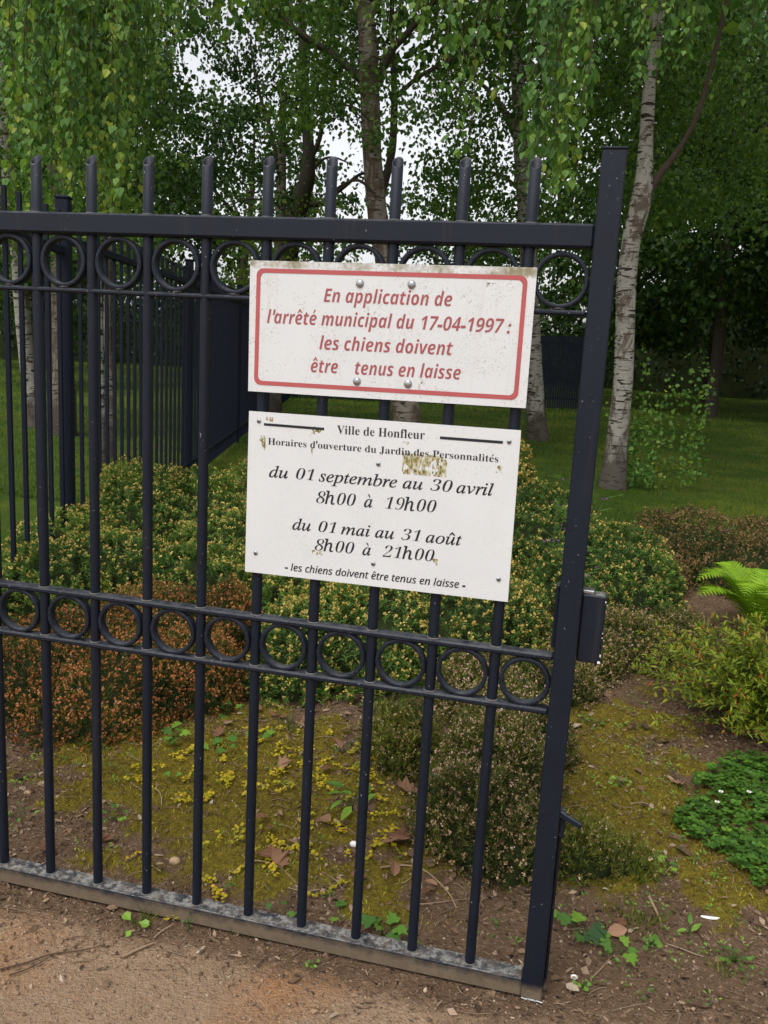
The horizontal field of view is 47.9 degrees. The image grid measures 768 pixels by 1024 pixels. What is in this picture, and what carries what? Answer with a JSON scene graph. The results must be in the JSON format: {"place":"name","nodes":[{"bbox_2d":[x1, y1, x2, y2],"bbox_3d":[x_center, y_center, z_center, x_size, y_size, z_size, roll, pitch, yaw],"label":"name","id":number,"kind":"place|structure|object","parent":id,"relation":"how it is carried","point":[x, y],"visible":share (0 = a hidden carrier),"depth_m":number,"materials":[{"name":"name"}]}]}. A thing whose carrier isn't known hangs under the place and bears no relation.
{"place":"outdoors","nodes":[
{"label":"outdoors","id":0,"kind":"place"},
{"bbox_2d":[1,0,765,332],"label":"sky","id":1,"kind":"structure","parent":0,"point":[337,146],"materials":[{"name":"white"}]},
{"bbox_2d":[0,550,767,1002],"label":"flower bed soil","id":2,"kind":"structure","parent":0,"point":[706,606],"depth_m":2.34,"materials":[{"name":"soil"}]},
{"bbox_2d":[8,801,39,821],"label":"weed","id":3,"kind":"object","parent":2,"relation":"on","point":[18,819],"visible":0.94,"depth_m":2.41,"materials":[{"name":"green plant"}]},
{"bbox_2d":[35,840,45,849],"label":"dead leaf","id":4,"kind":"object","parent":2,"relation":"on","point":[42,846],"visible":0.56,"depth_m":2.25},
{"bbox_2d":[92,833,115,839],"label":"dead leaf","id":5,"kind":"object","parent":2,"relation":"on","point":[107,836],"visible":0.61,"depth_m":2.32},
{"bbox_2d":[102,804,128,821],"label":"weed","id":6,"kind":"object","parent":2,"relation":"on","point":[117,806],"visible":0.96,"depth_m":2.43,"materials":[{"name":"green plant"}]},
{"bbox_2d":[3,568,267,753],"bbox_3d":[-1.015,0.496,3.388,1.071,0.442,1.280,6,11,13],"label":"heather","id":7,"kind":"object","parent":2,"relation":"on","point":[173,684],"visible":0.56,"depth_m":3.08,"materials":[{"name":"brown plant"}]},
{"bbox_2d":[1,455,278,648],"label":"mound shrub","id":8,"kind":"object","parent":2,"relation":"on","point":[174,532],"visible":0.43,"depth_m":4.39,"materials":[{"name":"green plant"}]},
{"bbox_2d":[131,903,160,929],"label":"grass tuft","id":9,"kind":"object","parent":2,"relation":"on","point":[142,918],"visible":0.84,"depth_m":2.04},
{"bbox_2d":[164,771,180,781],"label":"weed","id":10,"kind":"object","parent":2,"relation":"on","point":[167,773],"visible":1,"depth_m":2.64,"materials":[{"name":"green plant"}]},
{"bbox_2d":[169,856,180,864],"bbox_3d":[-0.549,0.917,2.269,0.031,0.022,0.023,6,11,13],"label":"stone","id":11,"kind":"object","parent":2,"relation":"on","point":[175,860],"visible":1,"depth_m":2.26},
{"bbox_2d":[161,721,190,743],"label":"ivy sprig","id":12,"kind":"object","parent":2,"relation":"on","point":[168,731],"visible":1,"depth_m":2.86,"materials":[{"name":"green plant"}]},
{"bbox_2d":[181,911,193,929],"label":"weed","id":13,"kind":"object","parent":2,"relation":"on","point":[188,925],"visible":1,"depth_m":2.01,"materials":[{"name":"green plant"}]},
{"bbox_2d":[211,725,224,736],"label":"dead leaf","id":14,"kind":"object","parent":2,"relation":"on","point":[218,732],"visible":1,"depth_m":2.92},
{"bbox_2d":[204,735,236,753],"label":"ivy sprig","id":15,"kind":"object","parent":2,"relation":"on","point":[216,740],"visible":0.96,"depth_m":2.85,"materials":[{"name":"green plant"}]},
{"bbox_2d":[218,700,242,719],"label":"ivy sprig","id":16,"kind":"object","parent":2,"relation":"on","point":[230,703],"visible":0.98,"depth_m":3.15,"materials":[{"name":"green plant"}]},
{"bbox_2d":[245,729,275,738],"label":"ivy sprig","id":17,"kind":"object","parent":2,"relation":"on","point":[268,732],"visible":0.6,"depth_m":2.92,"materials":[{"name":"green plant"}]},
{"bbox_2d":[256,812,268,816],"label":"dead leaf","id":18,"kind":"object","parent":2,"relation":"on","point":[260,814],"visible":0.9,"depth_m":2.46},
{"bbox_2d":[231,860,296,883],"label":"twig","id":19,"kind":"object","parent":2,"relation":"on","point":[270,863],"visible":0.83,"depth_m":2.22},
{"bbox_2d":[123,725,406,919],"bbox_3d":[-0.284,0.844,2.593,0.951,0.057,0.990,0,11,-17],"label":"creeping jenny","id":20,"kind":"object","parent":2,"relation":"on","point":[208,795],"visible":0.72,"depth_m":2.56,"materials":[{"name":"plant"}]},
{"bbox_2d":[255,843,280,856],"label":"dead leaf","id":21,"kind":"object","parent":2,"relation":"on","point":[264,853],"visible":0.61,"depth_m":2.28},
{"bbox_2d":[266,710,286,717],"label":"dead leaf","id":22,"kind":"object","parent":2,"relation":"on","point":[277,715],"visible":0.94,"depth_m":3.14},
{"bbox_2d":[267,846,289,867],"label":"dead leaf","id":23,"kind":"object","parent":2,"relation":"on","point":[279,858],"visible":1,"depth_m":2.25,"materials":[{"name":"plant"}]},
{"bbox_2d":[265,900,295,916],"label":"ivy sprig","id":24,"kind":"object","parent":2,"relation":"on","point":[290,913],"visible":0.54,"depth_m":2.07,"materials":[{"name":"green plant"}]},
{"bbox_2d":[277,755,291,767],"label":"dead leaf","id":25,"kind":"object","parent":2,"relation":"on","point":[284,761],"visible":1,"depth_m":2.76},
{"bbox_2d":[273,704,298,731],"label":"grass tuft","id":26,"kind":"object","parent":2,"relation":"on","point":[289,721],"visible":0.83,"depth_m":3.03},
{"bbox_2d":[0,146,628,1003],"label":"gate","id":27,"kind":"structure","parent":2,"relation":"on","point":[578,622],"depth_m":1.82,"materials":[{"name":"metal"}]},
{"bbox_2d":[245,411,520,601],"bbox_3d":[-0.016,-0.015,1.747,0.559,0.344,0.006,6,11,13],"label":"sign","id":28,"kind":"object","parent":27,"relation":"attached to","point":[421,507],"visible":1,"depth_m":1.74,"materials":[{"name":"metal"}]},
{"bbox_2d":[248,260,536,407],"bbox_3d":[0.001,-0.350,1.682,0.567,0.263,0.009,6,11,13],"label":"sign","id":29,"kind":"object","parent":27,"relation":"attached to","point":[452,334],"visible":1,"depth_m":1.68,"materials":[{"name":"metal"}]},
{"bbox_2d":[318,813,330,821],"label":"dead leaf","id":30,"kind":"object","parent":2,"relation":"on","point":[325,817],"visible":1,"depth_m":2.45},
{"bbox_2d":[321,765,330,769],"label":"dead leaf","id":31,"kind":"object","parent":2,"relation":"on","point":[323,767],"visible":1,"depth_m":2.75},
{"bbox_2d":[333,737,342,747],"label":"dead leaf","id":32,"kind":"object","parent":2,"relation":"on","point":[339,743],"visible":1,"depth_m":2.91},
{"bbox_2d":[330,899,370,922],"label":"ivy sprig","id":33,"kind":"object","parent":2,"relation":"on","point":[339,902],"visible":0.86,"depth_m":2.07,"materials":[{"name":"green plant"}]},
{"bbox_2d":[326,780,375,820],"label":"weed","id":34,"kind":"object","parent":2,"relation":"on","point":[346,812],"visible":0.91,"depth_m":2.53,"materials":[{"name":"green plant"}]},
{"bbox_2d":[350,841,355,846],"bbox_3d":[-0.082,0.917,2.385,0.026,0.017,0.019,6,11,13],"label":"stone","id":35,"kind":"object","parent":2,"relation":"on","point":[352,843],"visible":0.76,"depth_m":2.38,"materials":[{"name":"white stone"}]},
{"bbox_2d":[0,672,767,1023],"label":"leaf litter","id":36,"kind":"object","parent":2,"relation":"on","point":[570,986],"visible":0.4,"depth_m":2.20,"materials":[{"name":"plant"}]},
{"bbox_2d":[361,911,407,939],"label":"ivy sprig","id":37,"kind":"object","parent":2,"relation":"on","point":[391,917],"visible":0.96,"depth_m":2.02,"materials":[{"name":"green plant"}]},
{"bbox_2d":[234,438,538,523],"bbox_3d":[0.002,-0.151,5.766,2.174,0.919,0.958,6,11,13],"label":"mound shrub","id":38,"kind":"object","parent":2,"relation":"on","point":[527,475],"visible":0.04,"depth_m":5.33,"materials":[{"name":"green plant"}]},
{"bbox_2d":[6,685,767,947],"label":"moss","id":39,"kind":"object","parent":2,"relation":"on","point":[399,802],"visible":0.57,"depth_m":2.62,"materials":[{"name":"plant"}]},
{"bbox_2d":[8,690,766,1005],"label":"seedlings","id":40,"kind":"object","parent":2,"relation":"on","point":[616,959],"visible":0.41,"depth_m":2.35,"materials":[{"name":"green plant"}]},
{"bbox_2d":[390,860,399,875],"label":"dead leaf","id":41,"kind":"object","parent":2,"relation":"on","point":[394,867],"visible":1,"depth_m":2.25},
{"bbox_2d":[239,556,552,707],"bbox_3d":[0.096,0.372,3.976,1.517,0.593,1.492,2,11,-8],"label":"mound shrub","id":42,"kind":"object","parent":2,"relation":"on","point":[466,618],"visible":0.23,"depth_m":3.47,"materials":[{"name":"green plant"}]},
{"bbox_2d":[382,827,411,839],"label":"dead leaf","id":43,"kind":"object","parent":2,"relation":"on","point":[401,834],"visible":0.94,"depth_m":2.39,"materials":[{"name":"plant"}]},
{"bbox_2d":[382,836,402,841],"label":"dead leaf","id":44,"kind":"object","parent":43,"relation":"on","point":[388,839],"visible":1,"depth_m":2.35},
{"bbox_2d":[350,694,447,784],"bbox_3d":[0.054,0.724,2.861,0.359,0.278,0.415,6,11,13],"label":"heather","id":45,"kind":"object","parent":2,"relation":"on","point":[396,737],"visible":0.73,"depth_m":2.78,"materials":[{"name":"green plant"}]},
{"bbox_2d":[394,776,417,792],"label":"dead leaf","id":46,"kind":"object","parent":2,"relation":"on","point":[406,785],"visible":0.78,"depth_m":2.67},
{"bbox_2d":[380,864,456,907],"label":"twig","id":47,"kind":"object","parent":2,"relation":"on","point":[387,866],"visible":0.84,"depth_m":2.24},
{"bbox_2d":[426,879,436,884],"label":"dead leaf","id":48,"kind":"object","parent":2,"relation":"on","point":[432,881],"visible":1,"depth_m":2.20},
{"bbox_2d":[420,898,468,904],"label":"twig","id":49,"kind":"object","parent":2,"relation":"on","point":[441,901],"visible":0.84,"depth_m":2.14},
{"bbox_2d":[403,639,584,892],"bbox_3d":[0.347,0.717,2.825,0.630,0.355,1.370,6,11,13],"label":"heather","id":50,"kind":"object","parent":2,"relation":"on","point":[514,788],"visible":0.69,"depth_m":2.41,"materials":[{"name":"green plant"}]},
{"bbox_2d":[506,596,554,667],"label":"heather","id":51,"kind":"object","parent":2,"relation":"on","point":[550,610],"visible":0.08,"depth_m":3.70,"materials":[{"name":"green plant"}]},
{"bbox_2d":[539,539,610,620],"bbox_3d":[0.860,0.401,3.918,0.379,0.588,0.288,6,11,13],"label":"vetch","id":52,"kind":"object","parent":2,"relation":"on","point":[590,583],"visible":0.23,"depth_m":3.91,"materials":[{"name":"green plant"}]},
{"bbox_2d":[537,475,622,578],"bbox_3d":[0.914,0.222,4.127,0.382,0.824,0.261,6,11,13],"label":"vetch","id":53,"kind":"object","parent":2,"relation":"on","point":[560,531],"visible":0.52,"depth_m":4.09,"materials":[{"name":"green plant"}]},
{"bbox_2d":[555,910,606,945],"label":"ivy sprig","id":54,"kind":"object","parent":2,"relation":"on","point":[596,932],"visible":1,"depth_m":2.05,"materials":[{"name":"green plant"}]},
{"bbox_2d":[572,979,591,990],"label":"weed","id":55,"kind":"object","parent":2,"relation":"on","point":[585,988],"visible":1,"depth_m":1.89,"materials":[{"name":"green plant"}]},
{"bbox_2d":[578,714,606,729],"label":"weed","id":56,"kind":"object","parent":2,"relation":"on","point":[582,715],"visible":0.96,"depth_m":3.23,"materials":[{"name":"green plant"}]},
{"bbox_2d":[511,476,689,626],"bbox_3d":[1.010,0.233,4.532,1.210,0.754,1.412,6,11,13],"label":"mound shrub","id":57,"kind":"object","parent":2,"relation":"on","point":[632,577],"visible":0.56,"depth_m":4.39,"materials":[{"name":"green plant"}]},
{"bbox_2d":[590,955,611,979],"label":"twig","id":58,"kind":"object","parent":2,"relation":"on","point":[600,968],"visible":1,"depth_m":1.95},
{"bbox_2d":[555,807,666,890],"bbox_3d":[0.570,0.884,2.321,0.343,0.189,0.268,-1,12,-19],"label":"heather","id":59,"kind":"object","parent":2,"relation":"on","point":[585,854],"visible":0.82,"depth_m":2.27,"materials":[{"name":"green plant"}]},
{"bbox_2d":[607,923,627,936],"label":"dead leaf","id":60,"kind":"object","parent":2,"relation":"on","point":[616,929],"visible":1,"depth_m":2.07,"materials":[{"name":"plant"}]},
{"bbox_2d":[598,933,638,966],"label":"ivy sprig","id":61,"kind":"object","parent":2,"relation":"on","point":[631,956],"visible":1,"depth_m":1.99,"materials":[{"name":"green plant"}]},
{"bbox_2d":[615,918,625,925],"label":"dead leaf","id":62,"kind":"object","parent":2,"relation":"on","point":[620,921],"visible":1,"depth_m":2.08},
{"bbox_2d":[609,775,631,786],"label":"weed","id":63,"kind":"object","parent":2,"relation":"on","point":[614,778],"visible":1,"depth_m":2.76,"materials":[{"name":"green plant"}]},
{"bbox_2d":[515,602,731,713],"bbox_3d":[1.032,0.579,3.883,1.401,0.324,0.671,-5,14,-36],"label":"heather","id":64,"kind":"object","parent":2,"relation":"on","point":[620,641],"visible":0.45,"depth_m":3.79,"materials":[{"name":"green plant"}]},
{"bbox_2d":[598,878,675,936],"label":"grass tuft","id":65,"kind":"object","parent":2,"relation":"on","point":[655,920],"visible":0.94,"depth_m":2.11,"materials":[{"name":"plant"}]},
{"bbox_2d":[623,850,663,882],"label":"grass tuft","id":66,"kind":"object","parent":2,"relation":"on","point":[640,880],"visible":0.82,"depth_m":2.27,"materials":[{"name":"plant"}]},
{"bbox_2d":[642,934,662,949],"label":"weed","id":67,"kind":"object","parent":2,"relation":"on","point":[656,941],"visible":1,"depth_m":2.03,"materials":[{"name":"green plant"}]},
{"bbox_2d":[647,896,661,923],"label":"twig","id":68,"kind":"object","parent":2,"relation":"on","point":[652,904],"visible":0.91,"depth_m":2.16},
{"bbox_2d":[657,855,677,872],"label":"weed","id":69,"kind":"object","parent":2,"relation":"on","point":[659,857],"visible":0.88,"depth_m":2.32,"materials":[{"name":"green plant"}]},
{"bbox_2d":[668,777,683,783],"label":"dead leaf","id":70,"kind":"object","parent":2,"relation":"on","point":[677,781],"visible":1,"depth_m":2.81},
{"bbox_2d":[604,500,767,602],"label":"heather","id":71,"kind":"object","parent":2,"relation":"on","point":[750,550],"visible":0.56,"depth_m":5.39,"materials":[{"name":"brown plant"}]},
{"bbox_2d":[676,912,701,936],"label":"weed","id":72,"kind":"object","parent":2,"relation":"on","point":[695,927],"visible":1,"depth_m":2.09,"materials":[{"name":"green plant"}]},
{"bbox_2d":[618,611,767,743],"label":"leafy shrub","id":73,"kind":"object","parent":2,"relation":"on","point":[736,687],"visible":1,"depth_m":3.20,"materials":[{"name":"green plant"}]},
{"bbox_2d":[701,915,719,918],"bbox_3d":[0.808,1.003,2.139,0.045,0.004,0.012,4,11,6],"label":"feather","id":74,"kind":"object","parent":2,"relation":"on","point":[708,917],"visible":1,"depth_m":2.14,"materials":[{"name":"white"}]},
{"bbox_2d":[696,930,726,964],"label":"twig","id":75,"kind":"object","parent":2,"relation":"on","point":[707,945],"visible":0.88,"depth_m":2.05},
{"bbox_2d":[690,520,736,557],"bbox_3d":[2.013,0.232,5.410,0.302,0.407,0.249,10,13,33],"label":"vetch","id":76,"kind":"object","parent":2,"relation":"on","point":[714,533],"visible":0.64,"depth_m":5.38,"materials":[{"name":"green plant"}]},
{"bbox_2d":[670,748,767,886],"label":"clover","id":77,"kind":"object","parent":2,"relation":"on","point":[731,842],"visible":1,"depth_m":2.59,"materials":[{"name":"green plant"}]},
{"bbox_2d":[701,947,750,985],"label":"grass tuft","id":78,"kind":"object","parent":2,"relation":"on","point":[733,974],"visible":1,"depth_m":1.96,"materials":[{"name":"plant"}]},
{"bbox_2d":[696,561,767,630],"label":"fern","id":79,"kind":"object","parent":2,"relation":"on","point":[752,590],"visible":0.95,"depth_m":4.38,"materials":[{"name":"green plant"}]},
{"bbox_2d":[716,945,753,970],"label":"weed","id":80,"kind":"object","parent":2,"relation":"on","point":[744,958],"visible":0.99,"depth_m":2.00,"materials":[{"name":"green plant"}]},
{"bbox_2d":[0,894,767,1023],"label":"path","id":81,"kind":"structure","parent":0,"point":[215,1010],"depth_m":1.85,"materials":[{"name":"soil"}]},
{"bbox_2d":[9,953,55,975],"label":"twig","id":82,"kind":"object","parent":81,"relation":"on","point":[29,967],"visible":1,"depth_m":1.86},
{"bbox_2d":[0,944,105,969],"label":"twig","id":83,"kind":"object","parent":81,"relation":"on","point":[47,955],"visible":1,"depth_m":1.90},
{"bbox_2d":[122,911,148,927],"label":"weed","id":84,"kind":"object","parent":81,"relation":"on","point":[127,916],"visible":1,"depth_m":2.01,"materials":[{"name":"green plant"}]},
{"bbox_2d":[122,942,153,957],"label":"twig","id":85,"kind":"object","parent":81,"relation":"on","point":[132,951],"visible":1,"depth_m":1.93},
{"bbox_2d":[305,959,319,969],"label":"weed","id":86,"kind":"object","parent":81,"relation":"on","point":[311,965],"visible":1,"depth_m":1.91,"materials":[{"name":"green plant"}]},
{"bbox_2d":[0,358,767,551],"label":"lawn","id":87,"kind":"structure","parent":0,"point":[19,510],"depth_m":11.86,"materials":[{"name":"plant"}]},
{"bbox_2d":[21,104,188,462],"bbox_3d":[-2.592,-2.032,7.714,1.480,3.691,2.544,-4,13,-32],"label":"birch tree","id":88,"kind":"object","parent":87,"relation":"on","point":[126,202],"visible":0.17,"depth_m":7.71,"materials":[{"name":"green plant"}]},
{"bbox_2d":[0,71,215,362],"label":"broadleaf tree","id":89,"kind":"object","parent":87,"relation":"on","point":[75,327],"visible":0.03,"depth_m":26.16,"materials":[{"name":"green plant"}]},
{"bbox_2d":[0,0,217,427],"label":"birch tree","id":90,"kind":"object","parent":87,"relation":"on","point":[11,206],"visible":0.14,"depth_m":10.87,"materials":[{"name":"green plant"}]},
{"bbox_2d":[0,1,218,359],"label":"broadleaf tree","id":91,"kind":"object","parent":87,"relation":"on","point":[135,192],"visible":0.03,"depth_m":18.46,"materials":[{"name":"green plant"}]},
{"bbox_2d":[0,184,290,625],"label":"iron fence","id":92,"kind":"object","parent":87,"relation":"on","point":[233,402],"visible":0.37,"depth_m":5.67,"materials":[{"name":"metal"}]},
{"bbox_2d":[0,0,382,435],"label":"birch tree","id":93,"kind":"object","parent":87,"relation":"on","point":[59,32],"visible":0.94,"depth_m":5.02,"materials":[{"name":"green plant"}]},
{"bbox_2d":[116,71,365,362],"bbox_3d":[-4.724,-8.399,26.445,8.358,9.040,8.640,6,11,13],"label":"broadleaf tree","id":94,"kind":"object","parent":87,"relation":"on","point":[317,183],"visible":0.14,"depth_m":25.34,"materials":[{"name":"green plant"}]},
{"bbox_2d":[0,286,582,385],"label":"hedge","id":95,"kind":"object","parent":87,"relation":"on","point":[14,350],"visible":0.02,"depth_m":34.51,"materials":[{"name":"green plant"}]},
{"bbox_2d":[212,92,386,412],"bbox_3d":[-1.607,-3.808,13.537,2.719,5.420,3.517,0,11,-17],"label":"birch tree","id":96,"kind":"object","parent":87,"relation":"on","point":[275,402],"visible":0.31,"depth_m":13.72,"materials":[{"name":"green plant"}]},
{"bbox_2d":[119,0,618,260],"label":"alder tree","id":97,"kind":"object","parent":87,"relation":"on","point":[309,166],"visible":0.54,"depth_m":13.22,"materials":[{"name":"green plant"}]},
{"bbox_2d":[188,0,673,422],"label":"birch tree","id":98,"kind":"object","parent":87,"relation":"on","point":[369,77],"visible":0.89,"depth_m":9.51,"materials":[{"name":"green plant"}]},
{"bbox_2d":[292,336,583,408],"bbox_3d":[1.568,-3.576,20.914,7.520,1.950,0.116,1,11,-11],"label":"palisade fence","id":99,"kind":"object","parent":87,"relation":"on","point":[567,346],"visible":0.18,"depth_m":21.43,"materials":[{"name":"metal"}]},
{"bbox_2d":[336,178,543,266],"bbox_3d":[1.838,-8.429,31.661,8.452,7.484,8.068,-3,12,-28],"label":"broadleaf tree","id":100,"kind":"object","parent":87,"relation":"on","point":[437,260],"visible":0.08,"depth_m":30.51,"materials":[{"name":"green plant"}]},
{"bbox_2d":[424,201,659,389],"bbox_3d":[5.685,-8.170,33.312,10.076,7.766,8.568,0,11,-15],"label":"broadleaf tree","id":101,"kind":"object","parent":87,"relation":"on","point":[542,279],"visible":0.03,"depth_m":31.74,"materials":[{"name":"green plant"}]},
{"bbox_2d":[388,0,767,440],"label":"birch tree","id":102,"kind":"object","parent":87,"relation":"on","point":[751,150],"visible":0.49,"depth_m":12.22,"materials":[{"name":"green plant"}]},
{"bbox_2d":[408,0,767,491],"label":"birch tree","id":103,"kind":"object","parent":87,"relation":"on","point":[559,33],"visible":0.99,"depth_m":6.61,"materials":[{"name":"green plant"}]},
{"bbox_2d":[495,36,766,398],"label":"broadleaf tree","id":104,"kind":"object","parent":87,"relation":"on","point":[654,332],"visible":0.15,"depth_m":23.91,"materials":[{"name":"green plant"}]},
{"bbox_2d":[569,1,767,417],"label":"broadleaf tree","id":105,"kind":"object","parent":87,"relation":"on","point":[691,298],"visible":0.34,"depth_m":20.48,"materials":[{"name":"green plant"}]},
{"bbox_2d":[604,268,767,399],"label":"hedge","id":106,"kind":"object","parent":87,"relation":"on","point":[743,375],"visible":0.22,"depth_m":35.96,"materials":[{"name":"green plant"}]},
{"bbox_2d":[614,100,767,401],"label":"broadleaf tree","id":107,"kind":"object","parent":87,"relation":"on","point":[695,338],"visible":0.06,"depth_m":29.14,"materials":[{"name":"green plant"}]},
{"bbox_2d":[708,116,767,362],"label":"broadleaf tree","id":108,"kind":"object","parent":87,"relation":"on","point":[761,332],"visible":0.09,"depth_m":26.85,"materials":[{"name":"green plant"}]},
{"bbox_2d":[744,52,767,293],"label":"broadleaf tree","id":109,"kind":"object","parent":87,"relation":"on","point":[758,230],"visible":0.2,"depth_m":17.55,"materials":[{"name":"green plant"}]},
{"bbox_2d":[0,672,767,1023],"bbox_3d":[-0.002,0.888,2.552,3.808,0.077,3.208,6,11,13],"label":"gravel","id":110,"kind":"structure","parent":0,"point":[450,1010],"depth_m":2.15,"materials":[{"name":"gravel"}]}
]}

